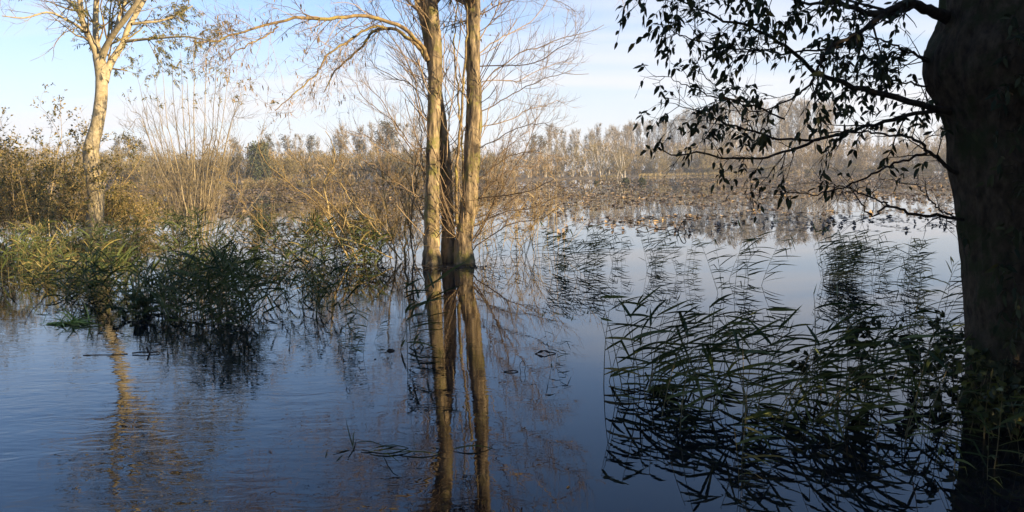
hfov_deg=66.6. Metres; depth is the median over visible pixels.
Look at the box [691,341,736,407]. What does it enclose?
reed
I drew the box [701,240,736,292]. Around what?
reed
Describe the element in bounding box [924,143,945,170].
willow scrub
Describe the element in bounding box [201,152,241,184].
willow scrub
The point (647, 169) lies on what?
willow scrub
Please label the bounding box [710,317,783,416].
reed
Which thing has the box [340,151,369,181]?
willow scrub
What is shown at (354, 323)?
reed
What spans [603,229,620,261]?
reed
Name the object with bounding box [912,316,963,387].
reed
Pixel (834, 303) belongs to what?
reed
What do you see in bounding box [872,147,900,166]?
willow scrub
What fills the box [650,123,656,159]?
poplar
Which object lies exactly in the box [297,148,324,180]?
willow scrub
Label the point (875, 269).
reed
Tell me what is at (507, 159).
willow scrub
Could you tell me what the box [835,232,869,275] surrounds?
reed
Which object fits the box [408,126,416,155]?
poplar
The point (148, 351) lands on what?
driftwood
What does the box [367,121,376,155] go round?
poplar
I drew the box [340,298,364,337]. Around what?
reed
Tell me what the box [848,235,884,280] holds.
reed
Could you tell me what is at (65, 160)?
willow scrub
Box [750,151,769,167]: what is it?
willow scrub
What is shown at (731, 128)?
poplar
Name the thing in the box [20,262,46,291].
bare twig
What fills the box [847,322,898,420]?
reed
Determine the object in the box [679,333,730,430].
reed
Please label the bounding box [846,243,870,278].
reed
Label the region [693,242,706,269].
reed
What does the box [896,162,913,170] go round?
willow scrub
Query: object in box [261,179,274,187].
willow scrub
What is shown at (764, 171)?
willow scrub
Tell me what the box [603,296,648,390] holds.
reed
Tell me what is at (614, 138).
poplar
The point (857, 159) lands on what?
willow scrub
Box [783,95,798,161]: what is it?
poplar
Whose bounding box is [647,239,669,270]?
reed
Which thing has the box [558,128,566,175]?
poplar
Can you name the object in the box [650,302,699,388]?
reed
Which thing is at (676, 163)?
willow scrub
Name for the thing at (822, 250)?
reed
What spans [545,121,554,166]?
poplar
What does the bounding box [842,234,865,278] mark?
reed
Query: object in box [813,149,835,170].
willow scrub
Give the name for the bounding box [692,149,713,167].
willow scrub
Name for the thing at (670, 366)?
reed
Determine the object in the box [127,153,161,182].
willow scrub
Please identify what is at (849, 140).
poplar
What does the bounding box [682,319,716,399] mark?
reed
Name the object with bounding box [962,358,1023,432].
bramble
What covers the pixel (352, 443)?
floating weed
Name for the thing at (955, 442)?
reed
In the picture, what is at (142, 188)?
willow scrub
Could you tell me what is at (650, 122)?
poplar
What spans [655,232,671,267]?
reed
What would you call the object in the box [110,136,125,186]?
tall tree
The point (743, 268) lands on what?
reed
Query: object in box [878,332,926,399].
reed
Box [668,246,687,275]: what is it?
reed
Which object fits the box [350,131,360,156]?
poplar
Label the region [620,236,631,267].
reed
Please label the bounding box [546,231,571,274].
reed
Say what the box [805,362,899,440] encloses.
reed
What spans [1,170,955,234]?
lily carpet
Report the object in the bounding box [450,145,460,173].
willow scrub
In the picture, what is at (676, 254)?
reed
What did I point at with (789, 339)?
reed
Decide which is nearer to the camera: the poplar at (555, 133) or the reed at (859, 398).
the reed at (859, 398)
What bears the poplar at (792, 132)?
on the ground at (551, 178)
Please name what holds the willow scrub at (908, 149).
on the ground at (551, 178)
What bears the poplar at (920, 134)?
on the ground at (551, 178)
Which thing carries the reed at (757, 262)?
in the water
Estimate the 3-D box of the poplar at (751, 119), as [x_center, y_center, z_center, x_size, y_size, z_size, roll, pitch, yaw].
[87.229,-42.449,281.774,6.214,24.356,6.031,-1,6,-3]
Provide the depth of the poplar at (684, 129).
277.01 m
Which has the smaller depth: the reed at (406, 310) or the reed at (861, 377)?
the reed at (861, 377)
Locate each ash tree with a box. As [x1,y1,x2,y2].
[0,0,237,235]
[614,0,1023,416]
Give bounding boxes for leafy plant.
[110,290,152,316]
[787,347,821,400]
[844,310,880,399]
[881,310,964,366]
[892,316,961,384]
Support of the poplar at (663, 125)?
on the ground at (551, 178)
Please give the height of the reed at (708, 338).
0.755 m
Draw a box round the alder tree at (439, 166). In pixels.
[177,0,637,264]
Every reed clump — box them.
[0,213,73,256]
[0,230,78,280]
[31,227,155,301]
[54,212,145,253]
[106,251,188,315]
[123,206,236,256]
[143,234,282,327]
[218,206,270,256]
[245,204,393,264]
[249,237,361,317]
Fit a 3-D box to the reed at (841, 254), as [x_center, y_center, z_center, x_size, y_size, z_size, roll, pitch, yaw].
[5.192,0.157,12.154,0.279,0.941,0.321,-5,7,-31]
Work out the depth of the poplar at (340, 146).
165.77 m
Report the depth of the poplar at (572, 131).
247.42 m
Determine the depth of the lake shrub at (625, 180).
109.31 m
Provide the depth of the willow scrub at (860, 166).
214.77 m
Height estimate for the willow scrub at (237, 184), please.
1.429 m
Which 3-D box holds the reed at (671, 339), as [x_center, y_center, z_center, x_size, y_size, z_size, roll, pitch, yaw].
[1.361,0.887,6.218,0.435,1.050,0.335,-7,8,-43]
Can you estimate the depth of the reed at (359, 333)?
7.69 m
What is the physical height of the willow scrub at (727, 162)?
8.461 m
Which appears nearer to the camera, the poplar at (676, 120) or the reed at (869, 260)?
the reed at (869, 260)
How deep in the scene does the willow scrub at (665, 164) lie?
220.76 m
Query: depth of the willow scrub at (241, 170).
138.37 m
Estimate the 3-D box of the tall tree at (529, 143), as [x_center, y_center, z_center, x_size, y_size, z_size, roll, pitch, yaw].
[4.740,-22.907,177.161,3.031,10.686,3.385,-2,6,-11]
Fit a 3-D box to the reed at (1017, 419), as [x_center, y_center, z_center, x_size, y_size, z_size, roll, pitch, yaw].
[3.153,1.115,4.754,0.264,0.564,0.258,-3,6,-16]
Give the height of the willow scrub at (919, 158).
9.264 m
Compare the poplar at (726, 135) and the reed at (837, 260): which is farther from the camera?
the poplar at (726, 135)
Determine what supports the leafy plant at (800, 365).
in the water
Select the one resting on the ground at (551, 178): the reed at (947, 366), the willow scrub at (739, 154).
the willow scrub at (739, 154)
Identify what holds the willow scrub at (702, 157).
on the ground at (551, 178)
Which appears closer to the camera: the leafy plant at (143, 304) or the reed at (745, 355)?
the reed at (745, 355)
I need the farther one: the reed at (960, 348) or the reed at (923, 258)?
the reed at (923, 258)
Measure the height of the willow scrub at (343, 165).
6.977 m
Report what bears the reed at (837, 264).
in the water
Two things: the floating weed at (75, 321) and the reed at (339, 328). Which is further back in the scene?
the floating weed at (75, 321)
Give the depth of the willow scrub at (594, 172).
216.81 m
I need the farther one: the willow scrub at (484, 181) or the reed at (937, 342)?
the willow scrub at (484, 181)
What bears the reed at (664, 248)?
in the water
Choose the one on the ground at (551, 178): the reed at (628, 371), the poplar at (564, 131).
the poplar at (564, 131)
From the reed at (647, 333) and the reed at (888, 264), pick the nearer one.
the reed at (647, 333)
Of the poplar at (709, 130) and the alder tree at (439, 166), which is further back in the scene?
the poplar at (709, 130)
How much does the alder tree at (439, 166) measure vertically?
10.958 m
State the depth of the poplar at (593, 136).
224.69 m
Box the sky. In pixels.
[0,0,945,179]
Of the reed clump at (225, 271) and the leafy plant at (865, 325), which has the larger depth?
the reed clump at (225, 271)
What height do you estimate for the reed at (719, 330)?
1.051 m
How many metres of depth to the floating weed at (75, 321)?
9.78 m
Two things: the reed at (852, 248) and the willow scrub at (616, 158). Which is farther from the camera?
the willow scrub at (616, 158)
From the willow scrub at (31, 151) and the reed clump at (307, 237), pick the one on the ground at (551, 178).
the willow scrub at (31, 151)
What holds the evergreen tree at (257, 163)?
on the ground at (551, 178)
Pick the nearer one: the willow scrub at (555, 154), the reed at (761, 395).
the reed at (761, 395)
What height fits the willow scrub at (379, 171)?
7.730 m
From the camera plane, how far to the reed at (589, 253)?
13.67 m
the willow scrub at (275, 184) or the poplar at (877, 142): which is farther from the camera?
the poplar at (877, 142)
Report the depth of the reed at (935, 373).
5.53 m
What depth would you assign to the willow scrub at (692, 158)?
227.88 m
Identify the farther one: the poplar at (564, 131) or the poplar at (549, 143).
the poplar at (564, 131)
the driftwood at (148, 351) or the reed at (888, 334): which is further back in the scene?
the driftwood at (148, 351)
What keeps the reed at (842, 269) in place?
in the water
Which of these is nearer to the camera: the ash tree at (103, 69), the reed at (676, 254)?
the reed at (676, 254)
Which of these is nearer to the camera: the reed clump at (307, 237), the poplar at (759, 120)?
the reed clump at (307, 237)
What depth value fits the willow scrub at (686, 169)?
221.76 m
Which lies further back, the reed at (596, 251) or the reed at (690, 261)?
the reed at (596, 251)
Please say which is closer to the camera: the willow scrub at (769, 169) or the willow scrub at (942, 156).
the willow scrub at (769, 169)
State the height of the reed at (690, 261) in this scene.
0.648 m
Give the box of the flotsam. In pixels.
[376,259,500,270]
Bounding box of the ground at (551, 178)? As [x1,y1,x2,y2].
[13,166,940,192]
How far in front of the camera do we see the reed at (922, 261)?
11.62 m
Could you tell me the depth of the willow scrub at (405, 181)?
118.39 m
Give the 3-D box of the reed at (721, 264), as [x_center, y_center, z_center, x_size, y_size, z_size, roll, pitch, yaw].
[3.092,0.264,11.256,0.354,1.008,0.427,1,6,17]
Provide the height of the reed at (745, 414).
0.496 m
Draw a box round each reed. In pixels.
[335,310,346,342]
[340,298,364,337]
[342,303,356,346]
[344,305,363,341]
[345,303,356,340]
[345,308,370,356]
[374,313,390,342]
[400,273,449,349]
[402,281,445,344]
[404,278,440,347]
[414,261,466,340]
[481,233,492,261]
[511,229,523,254]
[540,222,564,269]
[541,229,565,271]
[541,233,555,263]
[544,330,560,366]
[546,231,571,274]
[554,235,575,272]
[555,224,575,270]
[556,337,570,360]
[557,242,576,274]
[561,234,571,267]
[565,229,587,273]
[567,239,590,277]
[570,229,592,275]
[574,232,605,272]
[584,225,596,263]
[584,227,609,270]
[585,241,600,275]
[586,222,608,268]
[586,227,607,267]
[593,233,617,268]
[600,295,658,386]
[600,317,650,399]
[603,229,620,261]
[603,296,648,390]
[609,286,660,380]
[612,234,627,270]
[615,239,633,264]
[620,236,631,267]
[621,299,682,394]
[627,299,690,381]
[631,300,676,382]
[637,230,655,266]
[641,237,662,271]
[641,318,681,396]
[645,319,694,406]
[646,227,664,270]
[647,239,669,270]
[649,300,693,396]
[649,317,691,391]
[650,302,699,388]
[651,305,711,382]
[653,231,674,266]
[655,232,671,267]
[655,303,721,385]
[658,313,718,383]
[659,316,721,396]
[661,332,723,420]
[663,232,681,264]
[663,307,725,393]
[667,316,768,406]
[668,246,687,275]
[669,238,681,266]
[670,324,731,389]
[679,316,753,410]
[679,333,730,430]
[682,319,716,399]
[684,249,695,275]
[688,238,704,275]
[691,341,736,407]
[692,308,730,389]
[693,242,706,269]
[698,315,733,385]
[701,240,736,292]
[709,293,755,381]
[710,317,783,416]
[714,239,734,289]
[714,310,785,393]
[723,313,763,392]
[723,313,790,420]
[728,322,784,410]
[729,237,762,279]
[729,384,770,448]
[732,413,784,484]
[734,239,757,296]
[738,220,762,279]
[741,308,797,435]
[741,396,789,478]
[743,231,777,293]
[744,332,801,416]
[746,305,806,422]
[749,330,809,411]
[757,330,808,429]
[760,323,821,407]
[761,235,799,285]
[763,316,811,385]
[766,308,830,400]
[773,348,851,426]
[779,319,881,417]
[782,329,884,434]
[783,343,860,437]
[790,330,853,388]
[795,314,852,403]
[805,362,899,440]
[807,324,869,414]
[809,341,850,398]
[810,304,891,395]
[813,224,837,280]
[813,242,832,275]
[813,284,875,383]
[814,228,848,279]
[819,335,857,425]
[819,339,916,432]
[824,244,844,277]
[825,227,852,273]
[827,394,853,446]
[828,234,849,271]
[828,244,853,282]
[829,247,849,281]
[829,333,906,431]
[832,236,848,279]
[832,242,860,282]
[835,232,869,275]
[835,241,852,276]
[835,245,859,282]
[836,251,850,283]
[836,285,906,385]
[836,337,880,419]
[837,317,896,407]
[838,250,855,278]
[839,232,857,274]
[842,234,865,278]
[843,323,918,386]
[845,231,881,279]
[845,247,866,279]
[845,312,879,389]
[845,341,925,423]
[846,229,870,271]
[846,242,871,282]
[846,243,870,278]
[846,348,915,432]
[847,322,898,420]
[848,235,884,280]
[852,232,872,276]
[859,355,899,424]
[861,244,876,274]
[861,249,884,287]
[863,319,907,400]
[868,248,884,285]
[870,311,919,386]
[872,231,895,278]
[872,334,938,435]
[874,245,897,284]
[875,365,931,442]
[877,250,913,308]
[878,245,900,280]
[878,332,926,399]
[879,340,928,410]
[881,244,902,275]
[881,337,945,426]
[893,242,919,290]
[897,243,924,280]
[900,296,929,334]
[903,236,927,285]
[904,256,933,300]
[904,400,942,448]
[905,331,960,387]
[908,292,957,393]
[909,240,935,281]
[911,238,937,282]
[911,282,948,345]
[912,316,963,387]
[914,239,934,281]
[914,267,942,328]
[916,327,944,384]
[923,335,983,436]
[925,316,963,387]
[929,328,972,409]
[933,256,961,321]
[933,323,964,389]
[936,263,962,323]
[936,380,994,470]
[938,334,967,398]
[939,289,963,338]
[944,320,977,406]
[954,421,989,474]
[956,354,973,407]
[957,360,999,436]
[987,426,1021,488]
[992,388,1023,467]
[994,386,1023,462]
[1009,395,1023,458]
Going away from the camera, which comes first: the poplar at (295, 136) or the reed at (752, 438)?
the reed at (752, 438)
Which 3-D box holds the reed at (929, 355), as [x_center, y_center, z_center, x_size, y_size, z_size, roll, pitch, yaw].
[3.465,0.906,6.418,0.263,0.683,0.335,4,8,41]
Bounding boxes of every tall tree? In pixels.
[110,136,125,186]
[118,132,137,180]
[134,138,150,157]
[229,135,243,180]
[262,132,275,156]
[278,133,296,181]
[302,133,322,155]
[334,132,349,175]
[353,137,366,159]
[373,131,385,159]
[376,119,397,156]
[377,121,400,158]
[526,132,538,174]
[533,134,548,177]
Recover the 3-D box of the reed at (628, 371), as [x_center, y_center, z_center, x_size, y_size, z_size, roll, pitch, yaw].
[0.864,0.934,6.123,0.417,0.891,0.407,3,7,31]
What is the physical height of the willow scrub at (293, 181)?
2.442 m
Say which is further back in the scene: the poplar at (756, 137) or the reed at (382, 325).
the poplar at (756, 137)
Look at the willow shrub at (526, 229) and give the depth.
17.17 m
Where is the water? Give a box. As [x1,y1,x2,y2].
[0,171,1023,511]
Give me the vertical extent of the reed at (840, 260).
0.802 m
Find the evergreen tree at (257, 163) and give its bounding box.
[243,139,275,181]
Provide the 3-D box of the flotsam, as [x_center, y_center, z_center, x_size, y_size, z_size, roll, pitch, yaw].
[-1.413,0.171,15.024,2.468,0.264,1.034,-1,6,0]
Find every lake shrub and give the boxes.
[620,177,629,182]
[636,177,646,182]
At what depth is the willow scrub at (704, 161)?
220.94 m
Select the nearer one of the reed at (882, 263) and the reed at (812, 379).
the reed at (812, 379)
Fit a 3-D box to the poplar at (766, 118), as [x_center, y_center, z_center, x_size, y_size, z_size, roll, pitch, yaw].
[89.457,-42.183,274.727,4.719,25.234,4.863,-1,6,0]
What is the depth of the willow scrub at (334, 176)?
152.10 m
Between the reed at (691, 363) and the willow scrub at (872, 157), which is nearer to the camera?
the reed at (691, 363)
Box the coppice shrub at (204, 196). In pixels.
[104,42,282,239]
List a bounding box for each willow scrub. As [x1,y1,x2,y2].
[0,148,37,186]
[0,148,43,187]
[4,151,30,178]
[22,152,72,189]
[27,140,74,187]
[40,149,77,178]
[69,135,129,184]
[99,149,125,186]
[101,149,120,186]
[112,148,146,186]
[114,152,154,186]
[116,151,138,180]
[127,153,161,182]
[131,183,148,190]
[137,178,155,188]
[143,148,181,184]
[155,152,191,181]
[157,147,180,182]
[172,153,209,181]
[175,143,214,177]
[197,157,220,181]
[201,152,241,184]
[210,148,243,184]
[227,182,239,188]
[230,155,249,182]
[231,150,254,180]
[239,152,274,182]
[240,179,259,188]
[247,177,267,187]
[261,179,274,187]
[266,152,299,181]
[269,178,284,187]
[276,178,291,187]
[280,175,301,186]
[283,153,310,179]
[293,158,308,182]
[294,179,307,187]
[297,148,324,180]
[299,149,320,182]
[303,152,338,177]
[307,177,328,186]
[310,145,353,179]
[317,177,334,186]
[327,150,354,181]
[333,175,354,186]
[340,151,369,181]
[350,148,375,179]
[350,155,377,181]
[354,180,367,186]
[363,175,384,185]
[369,145,398,177]
[376,150,409,177]
[380,177,390,185]
[385,152,418,178]
[394,176,414,185]
[395,146,423,175]
[410,149,425,177]
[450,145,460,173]
[451,148,463,173]
[479,150,488,174]
[479,155,495,176]
[480,176,497,183]
[481,150,495,178]
[481,153,503,177]
[502,147,514,177]
[509,140,526,173]
[514,141,537,177]
[535,146,549,176]
[537,137,558,176]
[550,140,561,176]
[555,139,570,176]
[564,142,579,176]
[570,137,589,176]
[577,140,598,176]
[584,135,609,175]
[590,142,616,177]
[592,168,601,175]
[607,141,631,177]
[608,149,626,174]
[614,148,626,176]
[620,165,640,174]
[621,151,644,174]
[628,147,648,174]
[632,145,662,173]
[632,165,650,173]
[650,152,668,174]
[652,152,674,174]
[666,151,676,173]
[670,146,692,172]
[672,145,695,173]
[673,167,682,174]
[679,148,703,170]
[681,163,696,173]
[689,164,707,174]
[690,147,720,167]
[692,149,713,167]
[696,150,720,169]
[699,144,726,166]
[703,164,724,174]
[704,140,735,168]
[709,148,736,171]
[725,152,743,169]
[726,145,753,171]
[730,150,751,167]
[738,163,759,173]
[743,148,761,169]
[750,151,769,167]
[756,165,767,173]
[765,145,783,165]
[765,149,789,171]
[766,164,776,173]
[778,163,795,173]
[779,145,805,170]
[780,142,824,172]
[785,147,813,171]
[807,143,841,171]
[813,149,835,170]
[820,147,850,168]
[821,163,843,172]
[831,150,852,168]
[844,162,857,172]
[845,162,867,172]
[847,142,883,170]
[848,152,864,169]
[863,148,883,165]
[869,164,879,171]
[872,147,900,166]
[875,143,912,164]
[878,139,920,169]
[883,161,900,171]
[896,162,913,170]
[904,141,940,166]
[912,165,928,170]
[916,142,935,162]
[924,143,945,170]
[924,163,936,170]
[936,144,945,168]
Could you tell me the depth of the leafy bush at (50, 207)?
24.78 m
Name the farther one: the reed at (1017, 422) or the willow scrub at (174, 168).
the willow scrub at (174, 168)
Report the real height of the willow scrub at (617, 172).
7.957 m
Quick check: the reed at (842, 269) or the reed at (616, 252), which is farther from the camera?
the reed at (616, 252)
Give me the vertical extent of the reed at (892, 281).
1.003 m
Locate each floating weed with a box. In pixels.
[38,302,103,327]
[325,421,490,460]
[749,411,827,430]
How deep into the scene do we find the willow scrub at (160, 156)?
127.63 m
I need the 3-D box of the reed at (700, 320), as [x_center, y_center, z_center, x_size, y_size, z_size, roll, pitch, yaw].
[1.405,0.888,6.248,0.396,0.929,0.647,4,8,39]
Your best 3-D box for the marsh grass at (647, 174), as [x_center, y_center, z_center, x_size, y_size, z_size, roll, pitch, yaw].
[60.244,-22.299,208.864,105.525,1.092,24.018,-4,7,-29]
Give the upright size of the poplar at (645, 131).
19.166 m
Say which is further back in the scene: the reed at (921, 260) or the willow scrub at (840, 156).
the willow scrub at (840, 156)
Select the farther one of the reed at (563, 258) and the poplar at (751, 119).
the poplar at (751, 119)
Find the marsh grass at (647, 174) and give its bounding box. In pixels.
[602,169,887,177]
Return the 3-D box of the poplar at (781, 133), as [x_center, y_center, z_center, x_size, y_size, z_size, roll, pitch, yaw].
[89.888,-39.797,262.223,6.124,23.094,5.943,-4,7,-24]
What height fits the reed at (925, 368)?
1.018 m
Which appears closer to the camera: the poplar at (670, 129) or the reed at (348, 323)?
the reed at (348, 323)
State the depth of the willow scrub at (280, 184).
122.16 m
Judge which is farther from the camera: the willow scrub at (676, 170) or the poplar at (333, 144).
the willow scrub at (676, 170)
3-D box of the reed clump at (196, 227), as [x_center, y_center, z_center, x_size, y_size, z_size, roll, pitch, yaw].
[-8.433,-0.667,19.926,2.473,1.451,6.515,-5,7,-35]
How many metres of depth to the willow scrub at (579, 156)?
199.55 m
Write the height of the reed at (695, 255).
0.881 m
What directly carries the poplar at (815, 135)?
on the ground at (551, 178)
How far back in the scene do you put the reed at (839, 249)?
12.77 m
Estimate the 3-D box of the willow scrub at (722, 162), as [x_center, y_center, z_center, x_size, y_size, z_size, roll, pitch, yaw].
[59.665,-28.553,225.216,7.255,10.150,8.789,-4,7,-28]
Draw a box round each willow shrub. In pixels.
[210,118,499,262]
[422,145,606,257]
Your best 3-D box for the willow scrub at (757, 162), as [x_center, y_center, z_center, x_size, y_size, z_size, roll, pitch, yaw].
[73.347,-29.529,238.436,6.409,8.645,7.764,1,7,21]
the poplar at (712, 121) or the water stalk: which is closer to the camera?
the water stalk
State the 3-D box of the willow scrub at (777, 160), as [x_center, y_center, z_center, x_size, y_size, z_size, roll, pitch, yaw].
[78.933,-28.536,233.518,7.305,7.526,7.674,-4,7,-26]
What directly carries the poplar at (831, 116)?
on the ground at (551, 178)
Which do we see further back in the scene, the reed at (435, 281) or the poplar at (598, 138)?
the poplar at (598, 138)
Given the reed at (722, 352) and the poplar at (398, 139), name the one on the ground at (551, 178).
the poplar at (398, 139)
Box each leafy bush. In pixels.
[0,82,144,237]
[0,107,104,233]
[0,119,162,229]
[58,176,180,233]
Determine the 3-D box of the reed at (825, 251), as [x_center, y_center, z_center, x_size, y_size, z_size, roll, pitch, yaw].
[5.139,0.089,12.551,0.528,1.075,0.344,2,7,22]
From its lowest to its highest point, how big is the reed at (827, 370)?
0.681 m
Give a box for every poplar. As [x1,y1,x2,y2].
[275,141,284,153]
[284,134,291,157]
[293,133,299,160]
[296,133,304,181]
[315,136,320,155]
[330,134,336,164]
[334,127,342,153]
[336,124,351,154]
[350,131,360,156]
[353,126,364,156]
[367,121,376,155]
[374,124,384,155]
[392,123,400,153]
[395,123,408,160]
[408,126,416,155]
[410,114,424,156]
[543,126,552,175]
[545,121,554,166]
[551,123,558,154]
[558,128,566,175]
[561,130,569,153]
[566,133,574,167]
[570,129,578,155]
[573,129,581,160]
[590,128,597,158]
[594,126,601,156]
[595,122,601,175]
[602,128,609,150]
[606,127,613,162]
[610,123,618,157]
[615,130,621,147]
[622,125,629,146]
[624,125,631,157]
[626,119,636,172]
[633,122,641,151]
[637,122,643,149]
[642,120,650,154]
[645,120,653,161]
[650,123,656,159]
[654,121,662,167]
[659,117,670,157]
[659,122,665,156]
[667,121,674,158]
[668,119,676,156]
[672,113,679,151]
[675,116,684,148]
[678,115,686,153]
[680,107,693,149]
[685,114,694,146]
[689,106,698,143]
[690,115,700,150]
[698,115,709,147]
[700,105,715,147]
[700,114,707,149]
[708,111,717,158]
[711,101,726,148]
[719,103,730,148]
[723,104,737,149]
[725,100,733,171]
[729,96,742,166]
[737,102,747,163]
[740,107,753,152]
[746,100,762,146]
[749,106,758,156]
[757,105,765,165]
[762,101,771,152]
[766,105,775,148]
[773,110,785,160]
[774,105,787,168]
[776,95,794,163]
[777,96,796,156]
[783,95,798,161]
[784,103,798,146]
[789,98,807,169]
[794,106,806,169]
[799,97,812,146]
[800,100,816,170]
[808,100,822,167]
[818,101,830,169]
[824,96,837,144]
[829,102,838,163]
[845,126,853,154]
[864,129,871,153]
[874,127,881,167]
[883,127,891,149]
[918,122,924,149]
[934,125,940,148]
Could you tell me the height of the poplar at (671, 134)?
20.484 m
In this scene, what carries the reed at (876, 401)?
in the water
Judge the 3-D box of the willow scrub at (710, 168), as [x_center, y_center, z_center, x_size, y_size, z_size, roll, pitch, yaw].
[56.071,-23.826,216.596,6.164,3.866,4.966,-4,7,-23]
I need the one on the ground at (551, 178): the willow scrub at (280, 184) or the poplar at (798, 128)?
the poplar at (798, 128)
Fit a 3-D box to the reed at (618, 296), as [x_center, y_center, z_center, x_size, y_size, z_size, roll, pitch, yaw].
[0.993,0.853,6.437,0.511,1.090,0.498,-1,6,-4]
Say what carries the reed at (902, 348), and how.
in the water
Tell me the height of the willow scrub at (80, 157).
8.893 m
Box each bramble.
[924,344,1023,441]
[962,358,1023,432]
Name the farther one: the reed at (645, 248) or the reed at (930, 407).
the reed at (645, 248)
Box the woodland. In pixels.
[1,135,945,186]
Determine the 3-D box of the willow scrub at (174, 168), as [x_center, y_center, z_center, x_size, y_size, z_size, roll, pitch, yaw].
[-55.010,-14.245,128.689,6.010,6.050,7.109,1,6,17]
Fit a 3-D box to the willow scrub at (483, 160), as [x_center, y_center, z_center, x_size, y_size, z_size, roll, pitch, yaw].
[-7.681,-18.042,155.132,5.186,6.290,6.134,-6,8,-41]
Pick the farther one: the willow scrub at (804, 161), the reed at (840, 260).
the willow scrub at (804, 161)
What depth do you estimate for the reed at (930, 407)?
4.95 m
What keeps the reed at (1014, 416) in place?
in the water
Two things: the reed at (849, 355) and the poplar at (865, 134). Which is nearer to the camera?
the reed at (849, 355)
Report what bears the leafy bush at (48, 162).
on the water
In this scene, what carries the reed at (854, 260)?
in the water
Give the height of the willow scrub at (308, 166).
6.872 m
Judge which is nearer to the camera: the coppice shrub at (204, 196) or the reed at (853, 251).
the reed at (853, 251)
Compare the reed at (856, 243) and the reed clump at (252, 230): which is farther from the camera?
the reed clump at (252, 230)
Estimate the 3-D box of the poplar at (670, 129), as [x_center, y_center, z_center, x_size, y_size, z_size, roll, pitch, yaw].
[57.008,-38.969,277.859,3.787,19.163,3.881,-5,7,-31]
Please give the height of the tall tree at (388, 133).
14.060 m
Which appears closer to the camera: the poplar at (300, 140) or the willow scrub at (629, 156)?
the poplar at (300, 140)
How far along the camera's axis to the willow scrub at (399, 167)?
148.67 m
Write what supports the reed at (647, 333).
in the water
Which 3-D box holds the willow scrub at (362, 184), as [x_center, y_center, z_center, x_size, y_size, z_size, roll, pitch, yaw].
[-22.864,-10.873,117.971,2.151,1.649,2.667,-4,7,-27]
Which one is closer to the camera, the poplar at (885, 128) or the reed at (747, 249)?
the reed at (747, 249)
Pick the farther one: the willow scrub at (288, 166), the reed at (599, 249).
the willow scrub at (288, 166)
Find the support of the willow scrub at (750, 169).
on the ground at (551, 178)
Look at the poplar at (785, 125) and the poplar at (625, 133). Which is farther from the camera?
the poplar at (625, 133)
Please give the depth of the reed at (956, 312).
7.99 m
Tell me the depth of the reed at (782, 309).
5.91 m
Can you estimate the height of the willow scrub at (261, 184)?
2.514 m
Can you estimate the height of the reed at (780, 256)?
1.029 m
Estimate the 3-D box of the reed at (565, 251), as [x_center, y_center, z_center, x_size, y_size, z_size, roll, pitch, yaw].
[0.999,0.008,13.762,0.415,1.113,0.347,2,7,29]
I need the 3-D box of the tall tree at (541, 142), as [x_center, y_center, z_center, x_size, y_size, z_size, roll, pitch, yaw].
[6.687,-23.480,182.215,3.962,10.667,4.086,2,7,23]
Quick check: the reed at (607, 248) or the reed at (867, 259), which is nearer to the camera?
the reed at (867, 259)
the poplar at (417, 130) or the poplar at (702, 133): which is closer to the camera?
the poplar at (417, 130)
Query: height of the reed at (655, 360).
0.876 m
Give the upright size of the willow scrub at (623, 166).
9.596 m
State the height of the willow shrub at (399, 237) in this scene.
3.157 m
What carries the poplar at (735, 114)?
on the ground at (551, 178)
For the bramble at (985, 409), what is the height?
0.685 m
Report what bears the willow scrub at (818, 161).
on the ground at (551, 178)
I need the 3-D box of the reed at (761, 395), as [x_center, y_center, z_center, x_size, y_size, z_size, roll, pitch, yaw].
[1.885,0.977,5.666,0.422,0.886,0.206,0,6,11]
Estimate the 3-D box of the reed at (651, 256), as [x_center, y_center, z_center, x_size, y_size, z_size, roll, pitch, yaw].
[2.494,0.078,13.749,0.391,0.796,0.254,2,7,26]
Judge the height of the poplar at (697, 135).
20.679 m
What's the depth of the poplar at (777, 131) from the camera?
290.04 m
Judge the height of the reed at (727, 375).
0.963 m
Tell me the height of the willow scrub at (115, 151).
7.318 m
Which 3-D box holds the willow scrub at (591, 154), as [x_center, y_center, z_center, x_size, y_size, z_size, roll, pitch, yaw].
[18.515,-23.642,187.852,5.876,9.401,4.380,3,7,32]
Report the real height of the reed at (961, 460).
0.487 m
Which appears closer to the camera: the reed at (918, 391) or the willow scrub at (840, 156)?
the reed at (918, 391)
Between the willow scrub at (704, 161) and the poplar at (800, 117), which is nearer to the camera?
the willow scrub at (704, 161)
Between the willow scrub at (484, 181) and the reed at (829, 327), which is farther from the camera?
the willow scrub at (484, 181)
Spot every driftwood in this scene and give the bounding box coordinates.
[132,347,157,353]
[535,350,555,353]
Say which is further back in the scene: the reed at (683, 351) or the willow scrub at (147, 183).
the willow scrub at (147, 183)
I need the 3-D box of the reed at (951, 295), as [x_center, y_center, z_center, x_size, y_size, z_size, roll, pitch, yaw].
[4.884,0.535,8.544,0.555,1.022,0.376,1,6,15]
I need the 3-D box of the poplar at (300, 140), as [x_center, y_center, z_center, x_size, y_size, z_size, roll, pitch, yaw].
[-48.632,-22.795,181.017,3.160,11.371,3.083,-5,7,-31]
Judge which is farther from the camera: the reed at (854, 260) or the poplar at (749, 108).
the poplar at (749, 108)
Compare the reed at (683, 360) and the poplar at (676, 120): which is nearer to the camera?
the reed at (683, 360)
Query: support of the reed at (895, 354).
in the water
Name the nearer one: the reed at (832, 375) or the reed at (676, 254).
the reed at (832, 375)
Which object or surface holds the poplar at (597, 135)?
on the ground at (551, 178)
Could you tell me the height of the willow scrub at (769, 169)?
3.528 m
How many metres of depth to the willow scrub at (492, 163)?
153.17 m
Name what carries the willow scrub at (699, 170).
on the ground at (551, 178)
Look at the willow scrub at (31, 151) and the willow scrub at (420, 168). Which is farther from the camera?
the willow scrub at (420, 168)

